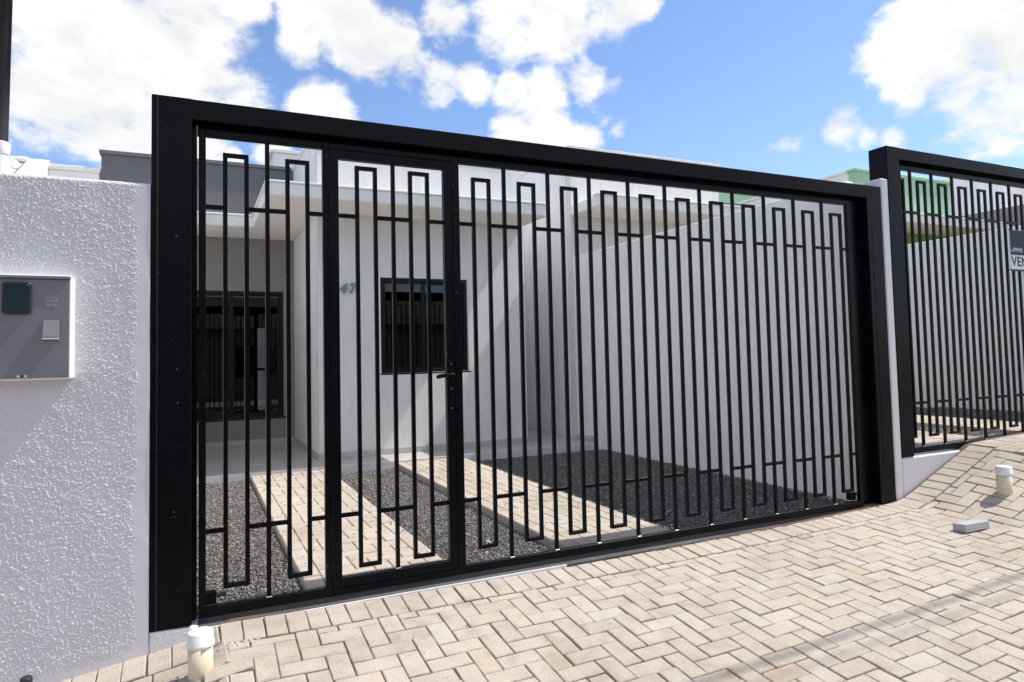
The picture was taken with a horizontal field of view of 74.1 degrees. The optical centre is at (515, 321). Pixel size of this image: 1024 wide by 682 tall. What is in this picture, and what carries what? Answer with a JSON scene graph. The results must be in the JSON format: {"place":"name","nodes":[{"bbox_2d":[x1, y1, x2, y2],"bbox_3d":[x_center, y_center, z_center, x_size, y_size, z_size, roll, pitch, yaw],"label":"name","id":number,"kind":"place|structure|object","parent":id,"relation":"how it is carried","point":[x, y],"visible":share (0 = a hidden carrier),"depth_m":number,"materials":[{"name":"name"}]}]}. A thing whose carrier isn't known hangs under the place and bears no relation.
{"place":"outdoors","nodes":[
{"label":"outdoors","id":0,"kind":"place"},
{"bbox_2d":[20,675,32,681],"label":"cable stub","id":1,"kind":"object","parent":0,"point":[27,678],"visible":1,"depth_m":2.95,"materials":[{"name":"black plastic"}]},
{"bbox_2d":[257,328,264,409],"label":"wall","id":2,"kind":"structure","parent":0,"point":[261,362],"depth_m":16.28,"materials":[{"name":"grey paint"}]},
{"bbox_2d":[8,0,1023,179],"label":"sky","id":3,"kind":"structure","parent":0,"point":[799,88],"materials":[{"name":"blue"}]},
{"bbox_2d":[197,449,847,617],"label":"yard","id":4,"kind":"structure","parent":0,"point":[538,548],"depth_m":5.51,"materials":[{"name":"grey gravel"}]},
{"bbox_2d":[99,148,545,459],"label":"house","id":5,"kind":"structure","parent":4,"relation":"on","point":[123,166],"depth_m":9.40,"materials":[{"name":"white paint"}]},
{"bbox_2d":[197,290,285,422],"bbox_3d":[-4.194,0.505,10.045,1.495,1.910,0.115,0,-3,-25],"label":"window","id":6,"kind":"structure","parent":5,"relation":"in","point":[280,413],"depth_m":10.15,"materials":[{"name":"black metal"}]},
{"bbox_2d":[380,278,470,374],"bbox_3d":[-1.212,0.066,9.082,1.255,1.270,0.115,0,-3,-25],"label":"window","id":7,"kind":"structure","parent":5,"relation":"in","point":[424,369],"depth_m":9.07,"materials":[{"name":"black metal"}]},
{"bbox_2d":[250,469,442,590],"bbox_3d":[-1.656,1.741,5.801,0.840,0.303,4.165,0,-3,-25],"label":"driveway strip","id":8,"kind":"object","parent":4,"relation":"on","point":[350,552],"visible":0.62,"depth_m":4.97,"materials":[{"name":"grey concrete"}]},
{"bbox_2d":[197,429,593,483],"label":"porch floor","id":9,"kind":"structure","parent":4,"relation":"on","point":[214,464],"depth_m":8.64,"materials":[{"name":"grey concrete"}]},
{"bbox_2d":[399,458,669,549],"bbox_3d":[-0.170,1.742,6.507,0.850,0.304,4.165,0,-3,-25],"label":"driveway strip","id":10,"kind":"object","parent":4,"relation":"on","point":[440,484],"visible":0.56,"depth_m":5.58,"materials":[{"name":"grey concrete"}]},
{"bbox_2d":[61,430,1023,681],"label":"sidewalk","id":11,"kind":"structure","parent":0,"point":[746,607],"depth_m":3.57,"materials":[{"name":"beige brick"}]},
{"bbox_2d":[0,172,197,681],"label":"front wall","id":12,"kind":"structure","parent":11,"relation":"on","point":[74,524],"depth_m":3.22,"materials":[{"name":"white paint"}]},
{"bbox_2d":[0,0,12,172],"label":"service mast","id":13,"kind":"object","parent":12,"relation":"on","point":[6,7],"visible":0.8,"depth_m":3.28,"materials":[{"name":"metal"}]},
{"bbox_2d":[0,274,74,380],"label":"meter box","id":14,"kind":"object","parent":12,"relation":"attached to","point":[37,327],"visible":1,"depth_m":3.08,"materials":[{"name":"grey paint"}]},
{"bbox_2d":[4,283,28,311],"bbox_3d":[-2.234,-0.106,3.038,0.092,0.126,0.002,0,-3,-25],"label":"viewing window","id":15,"kind":"structure","parent":14,"relation":"in","point":[16,296],"depth_m":3.04,"materials":[{"name":"teal"}]},
{"bbox_2d":[180,626,214,681],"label":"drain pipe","id":16,"kind":"object","parent":11,"relation":"on","point":[200,643],"visible":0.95,"depth_m":3.00,"materials":[{"name":"beige plastic"}]},
{"bbox_2d":[217,638,259,650],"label":"mortar crumbs","id":17,"kind":"object","parent":11,"relation":"on","point":[232,644],"visible":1,"depth_m":3.22,"materials":[{"name":"white concrete"}]},
{"bbox_2d":[210,564,566,627],"bbox_3d":[-0.623,1.647,3.813,2.100,0.240,0.010,0,-3,-25],"label":"sill render edge","id":18,"kind":"object","parent":11,"relation":"on","point":[496,577],"visible":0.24,"depth_m":3.95,"materials":[{"name":"grey concrete"}]},
{"bbox_2d":[197,521,793,627],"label":"gate sill","id":19,"kind":"structure","parent":11,"relation":"on","point":[585,558],"depth_m":4.22,"materials":[{"name":"grey concrete"}]},
{"bbox_2d":[149,94,895,632],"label":"gate","id":20,"kind":"structure","parent":19,"relation":"on","point":[179,126],"depth_m":4.08,"materials":[{"name":"black metal"}]},
{"bbox_2d":[328,149,457,588],"bbox_3d":[-0.691,0.243,3.900,0.734,2.432,0.098,0,-3,-25],"label":"door leaf","id":21,"kind":"structure","parent":20,"relation":"in","point":[339,581],"depth_m":3.92,"materials":[{"name":"black paint"}]},
{"bbox_2d":[643,504,879,552],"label":"red soil crumbs","id":22,"kind":"object","parent":11,"relation":"on","point":[775,526],"visible":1,"depth_m":5.04,"materials":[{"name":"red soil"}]},
{"bbox_2d":[952,519,989,532],"bbox_3d":[3.258,1.461,4.849,0.240,0.055,0.100,-2,-8,-20],"label":"loose paver","id":23,"kind":"object","parent":11,"relation":"on","point":[972,525],"visible":1,"depth_m":4.81,"materials":[{"name":"grey concrete"}]},
{"bbox_2d":[995,465,1012,495],"bbox_3d":[3.814,1.271,5.290,0.120,0.284,0.120,0,-2,-25],"label":"drain pipe","id":24,"kind":"object","parent":11,"relation":"on","point":[1004,480],"visible":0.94,"depth_m":5.25,"materials":[{"name":"beige plastic"}]},
{"bbox_2d":[719,168,1008,243],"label":"house","id":25,"kind":"structure","parent":0,"point":[857,175],"depth_m":13.47,"materials":[{"name":"green paint"}]},
{"bbox_2d":[916,406,1020,436],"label":"neighbouring yard","id":26,"kind":"structure","parent":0,"point":[959,410],"depth_m":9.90,"materials":[{"name":"grey gravel"}]},
{"bbox_2d":[521,145,745,438],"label":"house","id":27,"kind":"structure","parent":26,"relation":"on","point":[558,181],"depth_m":10.49,"materials":[{"name":"white paint"}]},
{"bbox_2d":[573,178,959,500],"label":"boundary wall","id":28,"kind":"structure","parent":26,"relation":"on","point":[914,471],"depth_m":7.04,"materials":[{"name":"paint"}]},
{"bbox_2d":[915,431,981,446],"bbox_3d":[3.324,1.391,8.264,0.850,0.303,4.300,0,-3,-25],"label":"neighbouring driveway strip","id":29,"kind":"object","parent":26,"relation":"on","point":[934,440],"visible":0.08,"depth_m":6.56,"materials":[{"name":"grey concrete"}]},
{"bbox_2d":[908,226,1023,410],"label":"boundary wall","id":30,"kind":"structure","parent":26,"relation":"on","point":[956,322],"depth_m":10.38,"materials":[{"name":"paint"}]},
{"bbox_2d":[917,415,1020,433],"bbox_3d":[4.815,1.392,8.972,0.850,0.304,4.300,0,-3,-25],"label":"neighbouring driveway strip","id":31,"kind":"object","parent":26,"relation":"on","point":[1000,430],"visible":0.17,"depth_m":7.75,"materials":[{"name":"grey concrete"}]},
{"label":"ground","id":32,"kind":"structure","parent":0,"visible":0},
{"bbox_2d":[8,156,100,179],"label":"tiled house","id":33,"kind":"structure","parent":32,"relation":"on","point":[21,165],"depth_m":9.16,"materials":[{"name":"paint"}]},
{"bbox_2d":[941,165,1023,226],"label":"house","id":34,"kind":"structure","parent":32,"relation":"on","point":[983,186],"depth_m":18.98,"materials":[{"name":"grey paint"}]},
{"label":"neighbouring gate sill","id":35,"kind":"structure","parent":0,"visible":0},
{"bbox_2d":[868,146,1023,457],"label":"gate","id":36,"kind":"structure","parent":35,"relation":"on","point":[889,164],"depth_m":6.15,"materials":[{"name":"black paint"}]},
{"bbox_2d":[1007,228,1023,271],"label":"sale sign","id":37,"kind":"object","parent":36,"relation":"attached to","point":[1016,240],"visible":1,"depth_m":6.61,"materials":[{"name":"white plastic"}]}
]}

